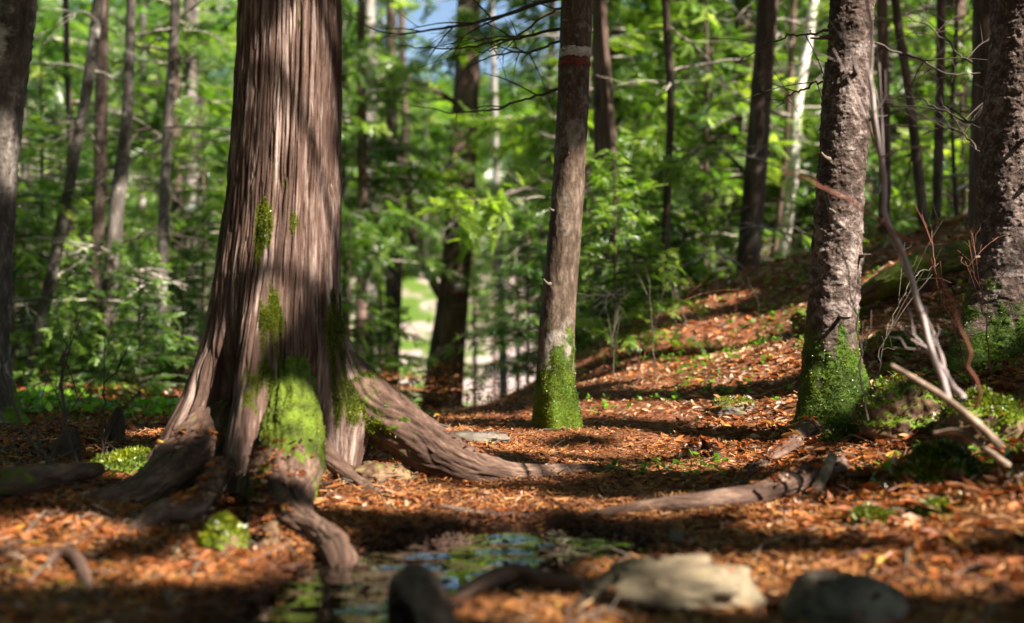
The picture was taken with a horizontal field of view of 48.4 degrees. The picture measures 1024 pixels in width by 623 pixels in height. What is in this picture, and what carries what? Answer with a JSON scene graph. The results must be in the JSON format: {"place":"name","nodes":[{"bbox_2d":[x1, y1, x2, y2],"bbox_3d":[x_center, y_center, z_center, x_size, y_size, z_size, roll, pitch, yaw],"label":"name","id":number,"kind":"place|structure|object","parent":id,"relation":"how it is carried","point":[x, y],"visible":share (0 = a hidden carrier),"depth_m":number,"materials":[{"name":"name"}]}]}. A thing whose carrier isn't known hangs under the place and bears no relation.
{"place":"outdoors","nodes":[
{"label":"outdoors","id":0,"kind":"place"},
{"bbox_2d":[47,0,825,133],"label":"sky","id":1,"kind":"structure","parent":0,"point":[445,10],"materials":[{"name":"blue"}]},
{"bbox_2d":[236,523,657,622],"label":"water","id":2,"kind":"structure","parent":0,"point":[311,587],"depth_m":2.70,"materials":[{"name":"green liquid"}]},
{"bbox_2d":[0,160,1023,622],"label":"ground","id":3,"kind":"structure","parent":0,"point":[418,296],"depth_m":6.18,"materials":[{"name":"brown plant"}]},
{"bbox_2d":[0,0,37,426],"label":"spruce tree","id":4,"kind":"object","parent":3,"relation":"on","point":[17,23],"visible":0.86,"depth_m":5.75,"materials":[{"name":"grey plant"}]},
{"bbox_2d":[0,245,96,486],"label":"bare twig","id":5,"kind":"object","parent":3,"relation":"on","point":[41,451],"visible":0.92,"depth_m":3.46,"materials":[{"name":"brown wood"}]},
{"bbox_2d":[0,462,104,496],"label":"dead log","id":6,"kind":"object","parent":3,"relation":"on","point":[15,481],"visible":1,"depth_m":3.13,"materials":[{"name":"brown wood"}]},
{"bbox_2d":[10,221,115,391],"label":"cedar sapling","id":7,"kind":"object","parent":3,"relation":"on","point":[38,275],"visible":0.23,"depth_m":9.89,"materials":[{"name":"green plant"}]},
{"bbox_2d":[36,546,94,600],"bbox_3d":[-0.919,0.561,2.421,0.086,0.082,0.310,0,0,-44],"label":"exposed root","id":8,"kind":"object","parent":3,"relation":"on","point":[75,557],"visible":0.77,"depth_m":2.47,"materials":[{"name":"brown plant"}]},
{"bbox_2d":[39,312,99,461],"bbox_3d":[-1.490,0.299,3.809,0.192,0.602,0.658,0,0,-10],"label":"bare twig","id":9,"kind":"object","parent":3,"relation":"on","point":[61,380],"visible":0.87,"depth_m":3.76,"materials":[{"name":"brown wood"}]},
{"bbox_2d":[12,262,129,399],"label":"fir sapling","id":10,"kind":"object","parent":3,"relation":"on","point":[79,352],"visible":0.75,"depth_m":8.57,"materials":[{"name":"green plant"}]},
{"bbox_2d":[12,0,143,390],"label":"forest tree","id":11,"kind":"object","parent":3,"relation":"on","point":[51,277],"visible":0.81,"depth_m":9.56,"materials":[{"name":"grey plant"}]},
{"bbox_2d":[10,116,168,387],"bbox_3d":[-4.157,-0.395,9.621,1.784,2.800,2.095,0,0,39],"label":"cedar sapling","id":12,"kind":"object","parent":3,"relation":"on","point":[27,255],"visible":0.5,"depth_m":9.60,"materials":[{"name":"green plant"}]},
{"bbox_2d":[10,26,180,378],"bbox_3d":[-4.795,-0.864,11.996,2.925,4.260,2.846,0,0,-38],"label":"fir sapling","id":13,"kind":"object","parent":3,"relation":"on","point":[23,185],"visible":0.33,"depth_m":11.91,"materials":[{"name":"green plant"}]},
{"bbox_2d":[17,379,178,422],"bbox_3d":[-4.129,0.940,10.715,5.350,0.994,9.592,0,0,-9],"label":"ground cover","id":14,"kind":"object","parent":3,"relation":"on","point":[50,397],"visible":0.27,"depth_m":6.79,"materials":[{"name":"green plant"}]},
{"bbox_2d":[36,240,161,392],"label":"cedar sapling","id":15,"kind":"object","parent":3,"relation":"on","point":[95,307],"visible":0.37,"depth_m":9.79,"materials":[{"name":"green plant"}]},
{"bbox_2d":[16,0,188,316],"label":"fir tree","id":16,"kind":"object","parent":3,"relation":"on","point":[35,176],"visible":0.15,"depth_m":14.93,"materials":[{"name":"green plant"}]},
{"bbox_2d":[9,68,205,390],"bbox_3d":[-5.170,-0.726,14.315,3.162,4.734,3.250,0,0,-29],"label":"fir sapling","id":17,"kind":"object","parent":3,"relation":"on","point":[91,109],"visible":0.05,"depth_m":14.35,"materials":[{"name":"green plant"}]},
{"bbox_2d":[23,0,209,385],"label":"forest tree","id":18,"kind":"object","parent":3,"relation":"on","point":[69,100],"visible":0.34,"depth_m":11.98,"materials":[{"name":"green plant"}]},
{"bbox_2d":[89,445,152,476],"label":"moss clump","id":19,"kind":"object","parent":3,"relation":"on","point":[126,460],"visible":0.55,"depth_m":3.70,"materials":[{"name":"green plant"}]},
{"bbox_2d":[24,0,219,390],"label":"forest tree","id":20,"kind":"object","parent":3,"relation":"on","point":[100,160],"visible":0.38,"depth_m":11.45,"materials":[{"name":"brown plant"}]},
{"bbox_2d":[50,235,198,401],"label":"fir sapling","id":21,"kind":"object","parent":3,"relation":"on","point":[131,362],"visible":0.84,"depth_m":8.15,"materials":[{"name":"green plant"}]},
{"bbox_2d":[15,0,234,399],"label":"forest tree","id":22,"kind":"object","parent":3,"relation":"on","point":[114,231],"visible":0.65,"depth_m":9.96,"materials":[{"name":"grey plant"}]},
{"bbox_2d":[21,0,235,382],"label":"cedar tree","id":23,"kind":"object","parent":3,"relation":"on","point":[218,104],"visible":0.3,"depth_m":13.01,"materials":[{"name":"green plant"}]},
{"bbox_2d":[30,0,235,393],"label":"hardwood tree","id":24,"kind":"object","parent":3,"relation":"on","point":[142,20],"visible":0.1,"depth_m":17.02,"materials":[{"name":"green plant"}]},
{"bbox_2d":[42,0,237,390],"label":"forest tree","id":25,"kind":"object","parent":3,"relation":"on","point":[165,180],"visible":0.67,"depth_m":10.46,"materials":[{"name":"grey plant"}]},
{"bbox_2d":[75,69,219,389],"bbox_3d":[-5.228,-0.828,17.209,3.795,5.680,3.900,0,0,-18],"label":"fir sapling","id":26,"kind":"object","parent":3,"relation":"on","point":[154,203],"visible":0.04,"depth_m":16.93,"materials":[{"name":"green plant"}]},
{"bbox_2d":[71,96,230,382],"bbox_3d":[-3.327,-0.446,12.470,2.881,3.850,2.453,0,0,2],"label":"cedar sapling","id":27,"kind":"object","parent":3,"relation":"on","point":[183,115],"visible":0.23,"depth_m":12.38,"materials":[{"name":"green plant"}]},
{"bbox_2d":[76,0,236,342],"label":"hardwood tree","id":28,"kind":"object","parent":3,"relation":"on","point":[225,54],"visible":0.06,"depth_m":18.63,"materials":[{"name":"green plant"}]},
{"bbox_2d":[111,248,212,397],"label":"cedar sapling","id":29,"kind":"object","parent":3,"relation":"on","point":[189,256],"visible":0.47,"depth_m":8.99,"materials":[{"name":"green plant"}]},
{"bbox_2d":[115,0,237,372],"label":"hardwood tree","id":30,"kind":"object","parent":3,"relation":"on","point":[190,72],"visible":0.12,"depth_m":15.41,"materials":[{"name":"green plant"}]},
{"bbox_2d":[197,510,250,552],"bbox_3d":[-0.696,0.558,2.753,0.122,0.160,0.163,0,0,14],"label":"moss clump","id":31,"kind":"object","parent":3,"relation":"on","point":[218,534],"visible":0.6,"depth_m":2.71,"materials":[{"name":"green plant"}]},
{"bbox_2d":[190,0,486,314],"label":"fir tree","id":32,"kind":"object","parent":3,"relation":"on","point":[380,151],"visible":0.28,"depth_m":14.79,"materials":[{"name":"green plant"}]},
{"bbox_2d":[63,0,623,567],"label":"cedar tree","id":33,"kind":"object","parent":3,"relation":"on","point":[277,356],"visible":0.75,"depth_m":3.73,"materials":[{"name":"brown plant"}]},
{"bbox_2d":[365,0,376,361],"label":"forest tree","id":34,"kind":"object","parent":3,"relation":"on","point":[370,12],"visible":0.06,"depth_m":17.42,"materials":[{"name":"brown plant"}]},
{"bbox_2d":[351,461,418,484],"bbox_3d":[-0.440,0.542,3.720,0.240,0.108,0.205,0,0,-43],"label":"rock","id":35,"kind":"object","parent":3,"relation":"on","point":[370,471],"visible":0.52,"depth_m":3.66,"materials":[{"name":"beige stone"}]},
{"bbox_2d":[341,1,431,370],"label":"hardwood tree","id":36,"kind":"object","parent":3,"relation":"on","point":[344,170],"visible":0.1,"depth_m":19.39,"materials":[{"name":"green plant"}]},
{"bbox_2d":[384,0,399,389],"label":"forest tree","id":37,"kind":"object","parent":3,"relation":"on","point":[391,288],"visible":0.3,"depth_m":18.91,"materials":[{"name":"brown plant"}]},
{"bbox_2d":[340,210,454,401],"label":"cedar sapling","id":38,"kind":"object","parent":3,"relation":"on","point":[346,306],"visible":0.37,"depth_m":11.96,"materials":[{"name":"green plant"}]},
{"bbox_2d":[398,6,408,367],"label":"forest tree","id":39,"kind":"object","parent":3,"relation":"on","point":[401,24],"visible":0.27,"depth_m":19.95,"materials":[{"name":"brown plant"}]},
{"bbox_2d":[341,0,482,355],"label":"cedar tree","id":40,"kind":"object","parent":3,"relation":"on","point":[362,128],"visible":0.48,"depth_m":15.00,"materials":[{"name":"green plant"}]},
{"bbox_2d":[346,0,481,402],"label":"cedar tree","id":41,"kind":"object","parent":3,"relation":"on","point":[406,269],"visible":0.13,"depth_m":22.94,"materials":[{"name":"green plant"}]},
{"bbox_2d":[387,563,457,622],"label":"root stub","id":42,"kind":"object","parent":3,"relation":"on","point":[418,588],"visible":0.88,"depth_m":2.11,"materials":[{"name":"brown plant"}]},
{"bbox_2d":[404,66,444,279],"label":"fir tree","id":43,"kind":"object","parent":3,"relation":"on","point":[423,144],"visible":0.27,"depth_m":60.21,"materials":[{"name":"green plant"}]},
{"bbox_2d":[341,0,523,410],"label":"forest tree","id":44,"kind":"object","parent":3,"relation":"on","point":[451,315],"visible":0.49,"depth_m":16.59,"materials":[{"name":"brown plant"}]},
{"bbox_2d":[416,163,513,405],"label":"cedar tree","id":45,"kind":"object","parent":3,"relation":"on","point":[473,295],"visible":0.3,"depth_m":25.98,"materials":[{"name":"green plant"}]},
{"bbox_2d":[346,0,591,431],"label":"maple tree","id":46,"kind":"object","parent":3,"relation":"on","point":[556,405],"visible":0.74,"depth_m":5.43,"materials":[{"name":"brown plant"}]},
{"bbox_2d":[466,167,526,400],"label":"cedar tree","id":47,"kind":"object","parent":3,"relation":"on","point":[494,356],"visible":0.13,"depth_m":29.96,"materials":[{"name":"green plant"}]},
{"bbox_2d":[26,0,968,274],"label":"distant wood","id":48,"kind":"object","parent":3,"relation":"on","point":[118,6],"visible":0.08,"depth_m":65.17,"materials":[{"name":"green plant"}]},
{"bbox_2d":[490,0,507,396],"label":"forest tree","id":49,"kind":"object","parent":3,"relation":"on","point":[495,142],"visible":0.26,"depth_m":23.94,"materials":[{"name":"grey plant"}]},
{"bbox_2d":[475,148,537,389],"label":"cedar tree","id":50,"kind":"object","parent":3,"relation":"on","point":[494,319],"visible":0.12,"depth_m":23.90,"materials":[{"name":"green plant"}]},
{"bbox_2d":[464,140,554,391],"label":"fir sapling","id":51,"kind":"object","parent":3,"relation":"on","point":[507,357],"visible":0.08,"depth_m":19.22,"materials":[{"name":"green plant"}]},
{"bbox_2d":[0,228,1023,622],"bbox_3d":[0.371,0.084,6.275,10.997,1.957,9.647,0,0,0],"label":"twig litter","id":52,"kind":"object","parent":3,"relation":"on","point":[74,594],"visible":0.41,"depth_m":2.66,"materials":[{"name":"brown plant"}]},
{"bbox_2d":[1,218,1023,598],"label":"ground moss","id":53,"kind":"object","parent":3,"relation":"on","point":[673,374],"visible":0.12,"depth_m":3.36,"materials":[{"name":"green plant"}]},
{"bbox_2d":[442,197,586,385],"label":"fir sapling","id":54,"kind":"object","parent":3,"relation":"on","point":[528,357],"visible":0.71,"depth_m":9.55,"materials":[{"name":"green plant"}]},
{"bbox_2d":[449,563,592,603],"bbox_3d":[0.046,0.570,2.359,0.376,0.077,0.129,0,0,0],"label":"exposed root","id":55,"kind":"object","parent":3,"relation":"on","point":[488,579],"visible":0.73,"depth_m":2.35,"materials":[{"name":"brown plant"}]},
{"bbox_2d":[481,39,593,375],"bbox_3d":[0.499,-1.403,18.178,1.848,5.905,2.200,0,0,-11],"label":"cedar tree","id":56,"kind":"object","parent":3,"relation":"on","point":[524,161],"visible":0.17,"depth_m":17.98,"materials":[{"name":"green plant"}]},
{"bbox_2d":[414,0,665,341],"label":"forest tree","id":57,"kind":"object","parent":3,"relation":"on","point":[602,108],"visible":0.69,"depth_m":9.90,"materials":[{"name":"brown plant"}]},
{"bbox_2d":[488,173,638,372],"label":"fir sapling","id":58,"kind":"object","parent":3,"relation":"on","point":[584,225],"visible":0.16,"depth_m":11.49,"materials":[{"name":"green plant"}]},
{"bbox_2d":[534,229,627,349],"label":"fir sapling","id":59,"kind":"object","parent":3,"relation":"on","point":[584,337],"visible":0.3,"depth_m":9.80,"materials":[{"name":"green plant"}]},
{"bbox_2d":[377,0,801,361],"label":"cedar tree","id":60,"kind":"object","parent":3,"relation":"on","point":[624,94],"visible":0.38,"depth_m":13.84,"materials":[{"name":"green plant"}]},
{"bbox_2d":[463,0,722,335],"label":"cedar tree","id":61,"kind":"object","parent":3,"relation":"on","point":[640,13],"visible":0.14,"depth_m":15.51,"materials":[{"name":"green plant"}]},
{"bbox_2d":[467,0,732,327],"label":"cedar tree","id":62,"kind":"object","parent":3,"relation":"on","point":[485,80],"visible":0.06,"depth_m":20.72,"materials":[{"name":"green plant"}]},
{"bbox_2d":[487,61,726,323],"bbox_3d":[1.591,-1.058,14.927,3.405,4.551,2.899,0,0,44],"label":"cedar sapling","id":63,"kind":"object","parent":3,"relation":"on","point":[618,119],"visible":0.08,"depth_m":14.98,"materials":[{"name":"green plant"}]},
{"bbox_2d":[527,146,722,369],"bbox_3d":[0.711,-0.290,7.771,1.070,1.680,1.257,0,0,-27],"label":"cedar sapling","id":64,"kind":"object","parent":3,"relation":"on","point":[623,341],"visible":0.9,"depth_m":7.70,"materials":[{"name":"green plant"}]},
{"bbox_2d":[576,164,704,320],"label":"fir sapling","id":65,"kind":"object","parent":3,"relation":"on","point":[649,232],"visible":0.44,"depth_m":9.35,"materials":[{"name":"green plant"}]},
{"bbox_2d":[590,155,719,312],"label":"cedar sapling","id":66,"kind":"object","parent":3,"relation":"on","point":[659,223],"visible":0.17,"depth_m":10.44,"materials":[{"name":"green plant"}]},
{"bbox_2d":[518,0,823,301],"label":"forest tree","id":67,"kind":"object","parent":3,"relation":"on","point":[670,69],"visible":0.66,"depth_m":9.97,"materials":[{"name":"brown plant"}]},
{"bbox_2d":[588,553,765,616],"bbox_3d":[0.330,0.568,2.305,0.355,0.146,0.276,0,0,0],"label":"boulder","id":68,"kind":"object","parent":3,"relation":"on","point":[674,583],"visible":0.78,"depth_m":2.21,"materials":[{"name":"beige stone"}]},
{"bbox_2d":[622,135,731,317],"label":"fir sapling","id":69,"kind":"object","parent":3,"relation":"on","point":[656,211],"visible":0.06,"depth_m":11.93,"materials":[{"name":"green plant"}]},
{"bbox_2d":[645,158,736,293],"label":"cedar sapling","id":70,"kind":"object","parent":3,"relation":"on","point":[703,270],"visible":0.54,"depth_m":10.33,"materials":[{"name":"green plant"}]},
{"bbox_2d":[578,0,816,333],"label":"fir sapling","id":71,"kind":"object","parent":3,"relation":"on","point":[707,118],"visible":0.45,"depth_m":12.37,"materials":[{"name":"green plant"}]},
{"bbox_2d":[590,0,827,279],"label":"forest tree","id":72,"kind":"object","parent":3,"relation":"on","point":[752,226],"visible":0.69,"depth_m":10.11,"materials":[{"name":"brown plant"}]},
{"bbox_2d":[622,0,818,267],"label":"cedar tree","id":73,"kind":"object","parent":3,"relation":"on","point":[713,56],"visible":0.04,"depth_m":17.46,"materials":[{"name":"green plant"}]},
{"bbox_2d":[709,395,756,417],"bbox_3d":[1.073,0.469,5.514,0.245,0.131,0.209,0,0,0],"label":"boulder","id":74,"kind":"object","parent":3,"relation":"on","point":[727,408],"visible":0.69,"depth_m":5.44,"materials":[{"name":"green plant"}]},
{"bbox_2d":[592,0,915,286],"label":"cedar tree","id":75,"kind":"object","parent":3,"relation":"on","point":[741,6],"visible":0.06,"depth_m":14.62,"materials":[{"name":"green plant"}]},
{"bbox_2d":[693,0,815,274],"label":"forest tree","id":76,"kind":"object","parent":3,"relation":"on","point":[791,54],"visible":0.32,"depth_m":12.97,"materials":[{"name":"brown plant"}]},
{"bbox_2d":[563,0,985,521],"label":"spruce tree","id":77,"kind":"object","parent":3,"relation":"on","point":[828,394],"visible":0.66,"depth_m":4.71,"materials":[{"name":"brown plant"}]},
{"bbox_2d":[686,0,896,282],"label":"birch tree","id":78,"kind":"object","parent":3,"relation":"on","point":[793,155],"visible":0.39,"depth_m":12.45,"materials":[{"name":"white plant"}]},
{"bbox_2d":[575,215,1023,482],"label":"seedlings","id":79,"kind":"object","parent":3,"relation":"on","point":[716,455],"visible":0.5,"depth_m":6.02,"materials":[{"name":"green plant"}]},
{"bbox_2d":[710,72,893,270],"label":"cedar sapling","id":80,"kind":"object","parent":3,"relation":"on","point":[798,220],"visible":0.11,"depth_m":13.97,"materials":[{"name":"green plant"}]},
{"bbox_2d":[763,162,871,419],"bbox_3d":[0.963,-0.052,3.593,0.393,0.812,0.220,0,0,0],"label":"bare twig","id":81,"kind":"object","parent":3,"relation":"on","point":[862,351],"visible":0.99,"depth_m":3.59,"materials":[{"name":"brown wood"}]},
{"bbox_2d":[691,0,971,251],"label":"cedar tree","id":82,"kind":"object","parent":3,"relation":"on","point":[811,112],"visible":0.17,"depth_m":13.30,"materials":[{"name":"green plant"}]},
{"bbox_2d":[780,568,908,622],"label":"boulder","id":83,"kind":"object","parent":3,"relation":"on","point":[805,598],"visible":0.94,"depth_m":2.04,"materials":[{"name":"grey stone"}]},
{"bbox_2d":[784,78,915,252],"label":"fir sapling","id":84,"kind":"object","parent":3,"relation":"on","point":[871,172],"visible":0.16,"depth_m":11.90,"materials":[{"name":"green plant"}]},
{"bbox_2d":[786,0,951,397],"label":"bare sapling","id":85,"kind":"object","parent":3,"relation":"on","point":[919,308],"visible":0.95,"depth_m":3.08,"materials":[{"name":"grey plant"}]},
{"bbox_2d":[842,500,898,527],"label":"moss clump","id":86,"kind":"object","parent":3,"relation":"on","point":[862,513],"visible":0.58,"depth_m":2.87,"materials":[{"name":"green plant"}]},
{"bbox_2d":[774,0,972,219],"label":"cedar tree","id":87,"kind":"object","parent":3,"relation":"on","point":[950,12],"visible":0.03,"depth_m":14.39,"materials":[{"name":"green plant"}]},
{"bbox_2d":[779,163,981,407],"bbox_3d":[0.885,-0.057,2.725,0.538,0.586,0.202,0,0,-9],"label":"bare twig","id":88,"kind":"object","parent":3,"relation":"on","point":[951,302],"visible":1,"depth_m":2.67,"materials":[{"name":"brown wood"}]},
{"bbox_2d":[798,0,970,236],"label":"forest tree","id":89,"kind":"object","parent":3,"relation":"on","point":[882,32],"visible":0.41,"depth_m":9.46,"materials":[{"name":"brown plant"}]},
{"bbox_2d":[801,0,967,249],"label":"fir sapling","id":90,"kind":"object","parent":3,"relation":"on","point":[892,91],"visible":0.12,"depth_m":13.50,"materials":[{"name":"green plant"}]},
{"bbox_2d":[802,0,971,237],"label":"forest tree","id":91,"kind":"object","parent":3,"relation":"on","point":[917,164],"visible":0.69,"depth_m":8.77,"materials":[{"name":"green plant"}]},
{"bbox_2d":[811,0,971,239],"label":"forest tree","id":92,"kind":"object","parent":3,"relation":"on","point":[956,188],"visible":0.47,"depth_m":9.59,"materials":[{"name":"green plant"}]},
{"bbox_2d":[858,329,925,361],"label":"moss clump","id":93,"kind":"object","parent":3,"relation":"on","point":[888,352],"visible":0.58,"depth_m":5.51,"materials":[{"name":"green plant"}]},
{"bbox_2d":[852,375,947,442],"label":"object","id":94,"kind":"object","parent":3,"relation":"on","point":[909,407],"visible":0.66,"depth_m":3.84,"materials":[{"name":"green plant"}]},
{"bbox_2d":[859,240,972,307],"bbox_3d":[2.235,-0.206,6.398,0.709,0.383,0.236,0,0,25],"label":"fallen log","id":95,"kind":"object","parent":3,"relation":"on","point":[884,284],"visible":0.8,"depth_m":6.31,"materials":[{"name":"green plant"}]},
{"bbox_2d":[862,0,971,244],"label":"forest tree","id":96,"kind":"object","parent":3,"relation":"on","point":[938,161],"visible":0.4,"depth_m":9.17,"materials":[{"name":"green plant"}]},
{"bbox_2d":[863,7,972,241],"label":"cedar sapling","id":97,"kind":"object","parent":3,"relation":"on","point":[962,68],"visible":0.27,"depth_m":11.99,"materials":[{"name":"green plant"}]},
{"bbox_2d":[878,233,966,400],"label":"bare sapling","id":98,"kind":"object","parent":3,"relation":"on","point":[957,391],"visible":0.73,"depth_m":3.11,"materials":[{"name":"grey plant"}]},
{"bbox_2d":[890,436,989,484],"bbox_3d":[1.221,0.462,3.236,0.266,0.217,0.249,0,0,32],"label":"moss clump","id":99,"kind":"object","parent":3,"relation":"on","point":[955,460],"visible":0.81,"depth_m":3.18,"materials":[{"name":"green plant"}]},
{"bbox_2d":[870,0,1023,373],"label":"spruce tree","id":100,"kind":"object","parent":3,"relation":"on","point":[999,209],"visible":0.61,"depth_m":4.89,"materials":[{"name":"brown plant"}]},
{"bbox_2d":[932,428,1010,468],"bbox_3d":[1.181,0.350,2.928,0.025,0.091,0.205,0,0,-42],"label":"broken branch","id":101,"kind":"object","parent":3,"relation":"on","point":[993,454],"visible":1,"depth_m":2.91,"materials":[{"name":"brown wood"}]},
{"bbox_2d":[890,363,1003,449],"bbox_3d":[1.123,0.243,2.948,0.277,0.214,0.036,0,0,27],"label":"broken branch","id":102,"kind":"object","parent":101,"relation":"on","point":[991,437],"visible":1,"depth_m":2.94,"materials":[{"name":"brown wood"}]},
{"bbox_2d":[930,384,1023,452],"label":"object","id":103,"kind":"object","parent":3,"relation":"on","point":[1010,420],"visible":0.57,"depth_m":3.50,"materials":[{"name":"green plant"}]},
{"bbox_2d":[968,0,990,226],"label":"spruce tree","id":104,"kind":"object","parent":3,"relation":"on","point":[981,10],"visible":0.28,"depth_m":7.55,"materials":[{"name":"brown plant"}]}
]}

